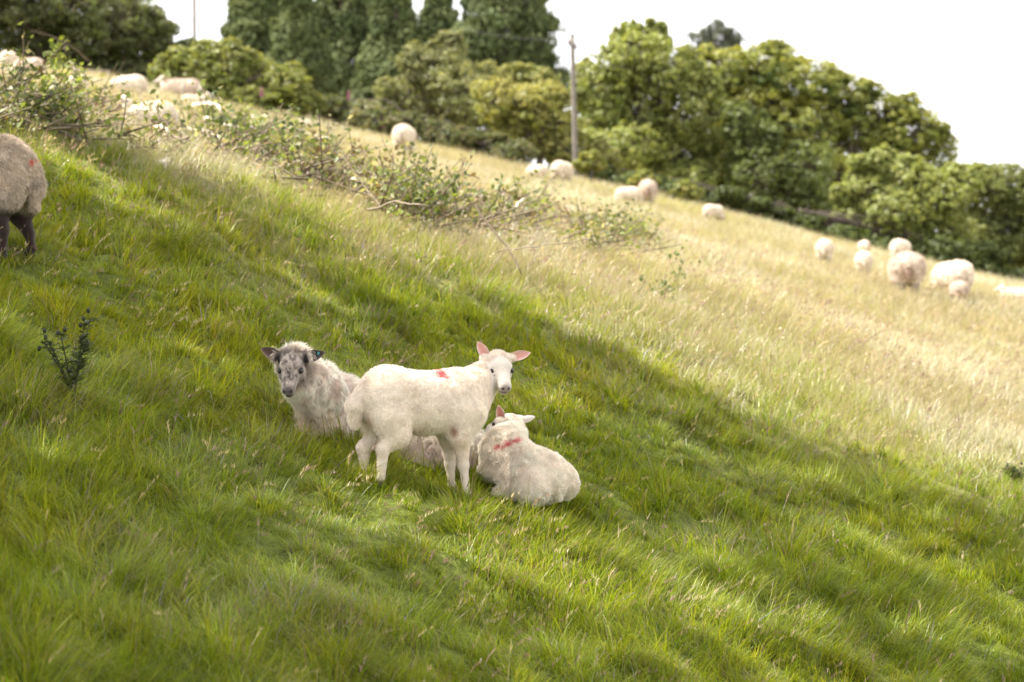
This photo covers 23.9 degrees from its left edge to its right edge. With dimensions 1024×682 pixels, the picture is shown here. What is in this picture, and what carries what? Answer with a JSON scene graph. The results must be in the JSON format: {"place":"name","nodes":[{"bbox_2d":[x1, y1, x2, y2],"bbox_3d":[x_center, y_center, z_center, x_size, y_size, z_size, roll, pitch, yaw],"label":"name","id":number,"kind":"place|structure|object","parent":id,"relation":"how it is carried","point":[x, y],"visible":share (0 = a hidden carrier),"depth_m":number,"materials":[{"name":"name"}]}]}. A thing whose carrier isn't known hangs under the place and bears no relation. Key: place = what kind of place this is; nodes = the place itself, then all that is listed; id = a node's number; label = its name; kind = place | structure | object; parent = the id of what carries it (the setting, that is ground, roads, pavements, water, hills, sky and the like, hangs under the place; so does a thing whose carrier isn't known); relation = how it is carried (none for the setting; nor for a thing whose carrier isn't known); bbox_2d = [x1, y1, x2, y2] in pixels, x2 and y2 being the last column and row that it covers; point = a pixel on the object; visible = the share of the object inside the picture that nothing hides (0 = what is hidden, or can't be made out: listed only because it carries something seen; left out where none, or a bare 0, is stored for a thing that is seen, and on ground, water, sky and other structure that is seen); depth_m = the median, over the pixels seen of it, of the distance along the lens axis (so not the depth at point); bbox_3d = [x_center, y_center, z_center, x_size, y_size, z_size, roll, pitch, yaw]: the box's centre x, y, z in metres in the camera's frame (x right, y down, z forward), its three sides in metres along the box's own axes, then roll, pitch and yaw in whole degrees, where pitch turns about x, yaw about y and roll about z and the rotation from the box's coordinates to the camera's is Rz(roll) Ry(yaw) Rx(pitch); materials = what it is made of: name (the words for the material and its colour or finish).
{"place":"outdoors","nodes":[
{"label":"outdoors","id":0,"kind":"place"},
{"bbox_2d":[0,98,1023,681],"bbox_3d":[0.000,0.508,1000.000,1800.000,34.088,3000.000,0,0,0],"label":"ground","id":1,"kind":"structure","parent":0,"point":[458,568],"depth_m":13.44,"materials":[{"name":"green plant"}]},
{"bbox_2d":[0,50,19,64],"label":"sheep","id":2,"kind":"object","parent":1,"relation":"on","point":[12,57],"visible":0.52,"depth_m":42.26},
{"bbox_2d":[0,132,47,263],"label":"ewe","id":3,"kind":"object","parent":1,"relation":"on","point":[23,185],"visible":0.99,"depth_m":14.91,"materials":[{"name":"fur"}]},
{"bbox_2d":[13,57,45,73],"bbox_3d":[-8.025,-4.485,40.073,0.657,0.468,0.293,0,0,5],"label":"sheep","id":4,"kind":"object","parent":1,"relation":"on","point":[31,60],"visible":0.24,"depth_m":39.98},
{"bbox_2d":[39,36,72,83],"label":"weed","id":5,"kind":"object","parent":1,"relation":"on","point":[60,53],"visible":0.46,"depth_m":30.54,"materials":[{"name":"green plant"}]},
{"bbox_2d":[32,30,89,61],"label":"fallen branch","id":6,"kind":"object","parent":1,"relation":"on","point":[65,43],"visible":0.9,"depth_m":48.86,"materials":[{"name":"brown wood"}]},
{"bbox_2d":[36,308,99,406],"bbox_3d":[-2.205,0.079,12.031,0.344,0.506,0.202,0,0,0],"label":"thistle","id":7,"kind":"object","parent":1,"relation":"on","point":[80,361],"visible":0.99,"depth_m":12.02,"materials":[{"name":"green plant"}]},
{"bbox_2d":[52,76,85,106],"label":"weed","id":8,"kind":"object","parent":1,"relation":"on","point":[80,80],"visible":0.09,"depth_m":22.29,"materials":[{"name":"green plant"}]},
{"bbox_2d":[61,75,87,87],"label":"sheep","id":9,"kind":"object","parent":1,"relation":"on","point":[71,77],"visible":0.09,"depth_m":33.81},
{"bbox_2d":[0,0,180,83],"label":"hawthorn tree","id":10,"kind":"object","parent":1,"relation":"on","point":[129,36],"visible":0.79,"depth_m":62.36,"materials":[{"name":"green plant"}]},
{"bbox_2d":[110,74,148,96],"bbox_3d":[-6.908,-4.528,43.464,0.796,0.563,0.357,0,0,2],"label":"sheep","id":11,"kind":"object","parent":1,"relation":"on","point":[138,82],"visible":0.67,"depth_m":43.34},
{"bbox_2d":[92,0,195,67],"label":"field maple","id":12,"kind":"object","parent":1,"relation":"on","point":[186,42],"visible":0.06,"depth_m":73.05,"materials":[{"name":"green plant"}]},
{"bbox_2d":[114,94,179,131],"bbox_3d":[-3.326,-2.021,22.052,0.632,0.480,0.238,0,0,8],"label":"lamb","id":13,"kind":"object","parent":1,"relation":"on","point":[167,106],"visible":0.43,"depth_m":21.98,"materials":[{"name":"fur"}]},
{"bbox_2d":[157,156,169,167],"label":"wool tuft","id":14,"kind":"object","parent":1,"relation":"on","point":[164,162],"visible":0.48,"depth_m":19.54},
{"bbox_2d":[159,65,176,79],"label":"weed","id":15,"kind":"object","parent":1,"relation":"on","point":[165,76],"visible":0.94,"depth_m":54.43,"materials":[{"name":"green plant"}]},
{"bbox_2d":[153,74,202,95],"bbox_3d":[-7.497,-5.675,54.420,1.168,0.665,0.583,0,0,8],"label":"sheep","id":16,"kind":"object","parent":1,"relation":"on","point":[170,84],"visible":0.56,"depth_m":54.22},
{"bbox_2d":[182,80,184,94],"bbox_3d":[-7.340,-5.510,53.969,0.065,0.649,0.054,0,0,0],"label":"fence post","id":17,"kind":"object","parent":1,"relation":"on","point":[183,90],"visible":0.57,"depth_m":53.95,"materials":[{"name":"brown wood"}]},
{"bbox_2d":[192,0,195,38],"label":"utility pole","id":18,"kind":"object","parent":1,"relation":"on","point":[194,16],"visible":0.15,"depth_m":90.60,"materials":[{"name":"grey wood"}]},
{"bbox_2d":[180,92,213,102],"bbox_3d":[-6.410,-4.875,49.095,0.703,0.403,0.350,0,0,-5],"label":"lamb","id":19,"kind":"object","parent":1,"relation":"on","point":[195,97],"visible":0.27,"depth_m":48.99,"materials":[{"name":"fur"}]},
{"bbox_2d":[146,35,327,115],"bbox_3d":[-6.269,-5.995,55.363,4.138,2.034,2.088,0,0,0],"label":"hedge bush","id":20,"kind":"object","parent":1,"relation":"on","point":[245,80],"visible":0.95,"depth_m":55.06,"materials":[{"name":"green plant"}]},
{"bbox_2d":[213,0,282,110],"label":"cypress tree","id":21,"kind":"object","parent":1,"relation":"on","point":[276,2],"depth_m":102.75,"materials":[{"name":"green plant"}]},
{"bbox_2d":[218,0,279,89],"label":"cypress tree","id":22,"kind":"object","parent":1,"relation":"on","point":[246,23],"visible":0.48,"depth_m":96.12,"materials":[{"name":"green plant"}]},
{"bbox_2d":[290,106,300,127],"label":"weed","id":23,"kind":"object","parent":1,"relation":"on","point":[297,113],"visible":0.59,"depth_m":46.02,"materials":[{"name":"green plant"}]},
{"bbox_2d":[262,0,339,112],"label":"cypress tree","id":24,"kind":"object","parent":1,"relation":"on","point":[295,33],"visible":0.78,"depth_m":94.07,"materials":[{"name":"green plant"}]},
{"bbox_2d":[299,119,311,125],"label":"lamb","id":25,"kind":"object","parent":1,"relation":"on","point":[307,121],"visible":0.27,"depth_m":51.79,"materials":[{"name":"fur"}]},
{"bbox_2d":[0,21,681,258],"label":"bushes","id":26,"kind":"object","parent":1,"relation":"on","point":[436,198],"visible":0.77,"depth_m":21.47,"materials":[{"name":"green plant"}]},
{"bbox_2d":[152,125,169,134],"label":"fallen branch","id":27,"kind":"object","parent":26,"relation":"on","point":[166,130],"visible":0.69,"depth_m":20.96,"materials":[{"name":"beige wood"}]},
{"bbox_2d":[161,133,184,144],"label":"fallen branch","id":28,"kind":"object","parent":26,"relation":"on","point":[181,140],"visible":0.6,"depth_m":20.88,"materials":[{"name":"beige wood"}]},
{"bbox_2d":[191,102,221,111],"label":"fallen branch","id":29,"kind":"object","parent":26,"relation":"on","point":[198,104],"visible":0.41,"depth_m":34.38,"materials":[{"name":"wood"}]},
{"bbox_2d":[315,0,372,128],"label":"cypress tree","id":30,"kind":"object","parent":1,"relation":"on","point":[345,28],"visible":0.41,"depth_m":97.99,"materials":[{"name":"green plant"}]},
{"bbox_2d":[260,338,485,473],"bbox_3d":[-0.740,0.465,13.348,1.578,0.667,0.812,16,-5,-16],"label":"ewe","id":31,"kind":"object","parent":1,"relation":"on","point":[311,382],"visible":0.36,"depth_m":13.09,"materials":[{"name":"fur"}]},
{"bbox_2d":[347,0,423,108],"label":"cypress tree","id":32,"kind":"object","parent":1,"relation":"on","point":[392,29],"visible":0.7,"depth_m":90.29,"materials":[{"name":"green plant"}]},
{"bbox_2d":[366,200,426,210],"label":"fallen branch","id":33,"kind":"object","parent":1,"relation":"on","point":[379,207],"visible":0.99,"depth_m":19.71,"materials":[{"name":"beige wood"}]},
{"bbox_2d":[391,123,416,152],"bbox_3d":[-2.234,-4.190,50.438,0.489,0.700,0.986,0,0,12],"label":"sheep","id":34,"kind":"object","parent":1,"relation":"on","point":[402,134],"visible":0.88,"depth_m":50.13},
{"bbox_2d":[307,93,540,164],"bbox_3d":[-2.191,-4.989,57.437,5.687,1.809,2.231,0,0,-5],"label":"bramble hedge","id":35,"kind":"object","parent":1,"relation":"on","point":[366,113],"visible":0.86,"depth_m":57.06,"materials":[{"name":"green plant"}]},
{"bbox_2d":[343,341,530,497],"bbox_3d":[-0.375,0.434,12.853,1.125,0.867,0.411,0,0,-36],"label":"lamb","id":36,"kind":"object","parent":1,"relation":"on","point":[389,408],"visible":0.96,"depth_m":12.70,"materials":[{"name":"fur"}]},
{"bbox_2d":[416,0,459,68],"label":"cypress tree","id":37,"kind":"object","parent":1,"relation":"on","point":[435,17],"visible":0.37,"depth_m":102.71,"materials":[{"name":"green plant"}]},
{"bbox_2d":[370,30,510,133],"bbox_3d":[-1.821,-6.058,65.130,3.832,4.559,2.904,0,0,30],"label":"willow bush","id":38,"kind":"object","parent":1,"relation":"on","point":[435,85],"visible":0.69,"depth_m":64.53,"materials":[{"name":"green plant"}]},
{"bbox_2d":[458,153,466,187],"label":"weed","id":39,"kind":"object","parent":1,"relation":"on","point":[462,168],"visible":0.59,"depth_m":30.72,"materials":[{"name":"green plant"}]},
{"bbox_2d":[474,205,521,273],"bbox_3d":[-0.108,-0.830,19.613,0.045,0.594,0.804,0,0,-30],"label":"fallen branch","id":40,"kind":"object","parent":1,"relation":"on","point":[484,219],"visible":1,"depth_m":19.64,"materials":[{"name":"brown wood"}]},
{"bbox_2d":[0,53,1023,544],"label":"meadow grass","id":41,"kind":"structure","parent":1,"relation":"on","point":[774,235],"depth_m":22.05,"materials":[{"name":"beige plant"}]},
{"bbox_2d":[0,64,1023,681],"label":"seed stalks","id":42,"kind":"object","parent":1,"relation":"on","point":[758,248],"visible":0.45,"depth_m":19.73,"materials":[{"name":"beige plant"}]},
{"bbox_2d":[449,0,577,132],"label":"cypress tree","id":43,"kind":"object","parent":1,"relation":"on","point":[528,20],"visible":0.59,"depth_m":93.93,"materials":[{"name":"green plant"}]},
{"bbox_2d":[473,405,580,507],"bbox_3d":[0.050,0.628,13.270,0.817,0.418,0.556,20,19,40],"label":"lamb","id":44,"kind":"object","parent":1,"relation":"on","point":[511,454],"visible":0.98,"depth_m":13.06,"materials":[{"name":"fur"}]},
{"bbox_2d":[526,164,546,180],"bbox_3d":[0.503,-3.584,51.745,0.571,0.410,0.283,0,0,30],"label":"lamb","id":45,"kind":"object","parent":1,"relation":"on","point":[541,169],"visible":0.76,"depth_m":51.63,"materials":[{"name":"fur"}]},
{"bbox_2d":[488,56,591,143],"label":"birch tree","id":46,"kind":"object","parent":1,"relation":"on","point":[532,74],"visible":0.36,"depth_m":75.38,"materials":[{"name":"green plant"}]},
{"bbox_2d":[496,238,592,252],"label":"fallen branch","id":47,"kind":"object","parent":1,"relation":"on","point":[541,245],"visible":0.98,"depth_m":19.97,"materials":[{"name":"brown wood"}]},
{"bbox_2d":[470,74,622,180],"bbox_3d":[0.847,-5.228,59.759,3.816,2.676,2.224,0,0,0],"label":"hazel bush","id":48,"kind":"object","parent":1,"relation":"on","point":[536,114],"visible":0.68,"depth_m":59.40,"materials":[{"name":"green plant"}]},
{"bbox_2d":[550,160,572,183],"bbox_3d":[1.091,-3.627,52.311,0.418,0.583,0.826,0,0,28],"label":"sheep","id":49,"kind":"object","parent":1,"relation":"on","point":[565,167],"visible":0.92,"depth_m":52.08},
{"bbox_2d":[567,34,578,179],"bbox_3d":[1.449,-5.440,57.384,0.272,3.701,0.136,0,0,0],"label":"utility pole","id":50,"kind":"object","parent":1,"relation":"on","point":[572,43],"visible":0.88,"depth_m":57.33,"materials":[{"name":"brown wood"}]},
{"bbox_2d":[459,26,563,40],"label":"overhead cable","id":51,"kind":"object","parent":50,"relation":"attached to","point":[510,37],"visible":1,"depth_m":65.49,"materials":[{"name":"black metal"}]},
{"bbox_2d":[577,47,627,68],"bbox_3d":[2.337,-7.135,61.073,0.014,0.317,7.553,0,0,12],"label":"overhead cable","id":52,"kind":"object","parent":50,"relation":"attached to","point":[600,60],"visible":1,"depth_m":60.76,"materials":[{"name":"black"}]},
{"bbox_2d":[571,149,607,182],"bbox_3d":[1.817,-3.912,56.767,0.846,1.169,0.584,0,0,11],"label":"sapling","id":53,"kind":"object","parent":1,"relation":"on","point":[591,160],"visible":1,"depth_m":56.61,"materials":[{"name":"green plant"}]},
{"bbox_2d":[614,186,641,201],"bbox_3d":[2.339,-2.931,49.152,0.639,0.458,0.321,0,0,5],"label":"lamb","id":54,"kind":"object","parent":1,"relation":"on","point":[631,192],"visible":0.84,"depth_m":49.05,"materials":[{"name":"fur"}]},
{"bbox_2d":[625,259,654,299],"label":"weed","id":55,"kind":"object","parent":1,"relation":"on","point":[640,279],"visible":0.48,"depth_m":21.65,"materials":[{"name":"green plant"}]},
{"bbox_2d":[626,168,661,186],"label":"bush","id":56,"kind":"object","parent":1,"relation":"on","point":[635,180],"visible":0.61,"depth_m":56.52,"materials":[{"name":"green plant"}]},
{"bbox_2d":[638,179,657,203],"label":"sheep","id":57,"kind":"object","parent":1,"relation":"on","point":[648,188],"visible":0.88,"depth_m":50.22},
{"bbox_2d":[568,17,750,189],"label":"sycamore tree","id":58,"kind":"object","parent":1,"relation":"on","point":[633,127],"visible":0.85,"depth_m":68.15,"materials":[{"name":"green plant"}]},
{"bbox_2d":[654,273,692,303],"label":"weed","id":59,"kind":"object","parent":1,"relation":"on","point":[663,284],"visible":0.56,"depth_m":21.52,"materials":[{"name":"green plant"}]},
{"bbox_2d":[662,239,700,287],"bbox_3d":[1.604,-0.736,23.283,0.249,0.480,0.367,0,0,44],"label":"weed","id":60,"kind":"object","parent":1,"relation":"on","point":[681,261],"visible":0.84,"depth_m":23.23,"materials":[{"name":"green plant"}]},
{"bbox_2d":[666,174,704,205],"bbox_3d":[4.068,-3.369,56.667,0.783,1.064,0.668,0,0,38],"label":"sapling","id":61,"kind":"object","parent":1,"relation":"on","point":[686,189],"visible":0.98,"depth_m":56.52,"materials":[{"name":"green plant"}]},
{"bbox_2d":[702,203,724,220],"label":"sheep","id":62,"kind":"object","parent":1,"relation":"on","point":[709,210],"visible":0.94,"depth_m":49.04},
{"bbox_2d":[685,17,746,90],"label":"monkey puzzle tree","id":63,"kind":"object","parent":1,"relation":"on","point":[708,34],"visible":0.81,"depth_m":107.77,"materials":[{"name":"green plant"}]},
{"bbox_2d":[719,99,845,227],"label":"holly tree","id":64,"kind":"object","parent":1,"relation":"on","point":[776,179],"visible":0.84,"depth_m":67.25,"materials":[{"name":"green plant"}]},
{"bbox_2d":[578,161,1023,282],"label":"bramble hedge","id":65,"kind":"object","parent":1,"relation":"on","point":[988,256],"visible":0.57,"depth_m":59.36,"materials":[{"name":"green plant"}]},
{"bbox_2d":[814,238,833,264],"bbox_3d":[5.377,-1.523,41.614,0.359,0.501,0.707,0,0,10],"label":"sheep","id":66,"kind":"object","parent":1,"relation":"on","point":[824,248],"visible":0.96,"depth_m":41.38},
{"bbox_2d":[695,38,960,208],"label":"oak tree","id":67,"kind":"object","parent":1,"relation":"on","point":[763,87],"visible":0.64,"depth_m":77.63,"materials":[{"name":"green plant"}]},
{"bbox_2d":[857,239,869,250],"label":"lamb","id":68,"kind":"object","parent":1,"relation":"on","point":[863,244],"visible":0.84,"depth_m":50.54,"materials":[{"name":"fur"}]},
{"bbox_2d":[854,250,873,273],"bbox_3d":[5.916,-1.292,40.712,0.341,0.490,0.692,0,0,5],"label":"lamb","id":69,"kind":"object","parent":1,"relation":"on","point":[862,257],"visible":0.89,"depth_m":40.48,"materials":[{"name":"fur"}]},
{"bbox_2d":[889,238,910,255],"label":"sheep","id":70,"kind":"object","parent":1,"relation":"on","point":[896,246],"visible":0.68,"depth_m":50.14},
{"bbox_2d":[886,250,926,293],"bbox_3d":[6.160,-1.036,37.796,0.651,0.772,1.092,0,0,4],"label":"sheep","id":71,"kind":"object","parent":1,"relation":"on","point":[909,268],"visible":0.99,"depth_m":37.44},
{"bbox_2d":[829,142,987,241],"bbox_3d":[9.913,-3.350,60.388,3.328,3.285,3.237,0,0,39],"label":"elder bush","id":72,"kind":"object","parent":1,"relation":"on","point":[928,196],"visible":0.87,"depth_m":59.92,"materials":[{"name":"green plant"}]},
{"bbox_2d":[930,259,974,300],"bbox_3d":[7.186,-0.989,39.495,0.504,0.718,1.014,0,0,-32],"label":"sheep","id":73,"kind":"object","parent":1,"relation":"on","point":[948,272],"visible":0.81,"depth_m":39.26},
{"bbox_2d":[948,280,968,302],"bbox_3d":[7.092,-0.774,38.425,0.285,0.408,0.573,0,0,-10],"label":"lamb","id":74,"kind":"object","parent":1,"relation":"on","point":[955,288],"visible":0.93,"depth_m":38.24,"materials":[{"name":"fur"}]},
{"bbox_2d":[947,159,1023,269],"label":"ash tree","id":75,"kind":"object","parent":1,"relation":"on","point":[1001,222],"visible":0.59,"depth_m":64.44,"materials":[{"name":"green plant"}]},
{"bbox_2d":[994,285,1023,300],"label":"sheep","id":76,"kind":"object","parent":1,"relation":"on","point":[1003,288],"visible":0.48,"depth_m":42.86},
{"bbox_2d":[999,462,1023,484],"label":"thistle","id":77,"kind":"object","parent":1,"relation":"on","point":[1018,476],"visible":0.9,"depth_m":18.78,"materials":[{"name":"green plant"}]},
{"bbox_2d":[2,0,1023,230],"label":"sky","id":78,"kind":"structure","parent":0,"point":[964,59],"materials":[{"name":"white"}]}
]}

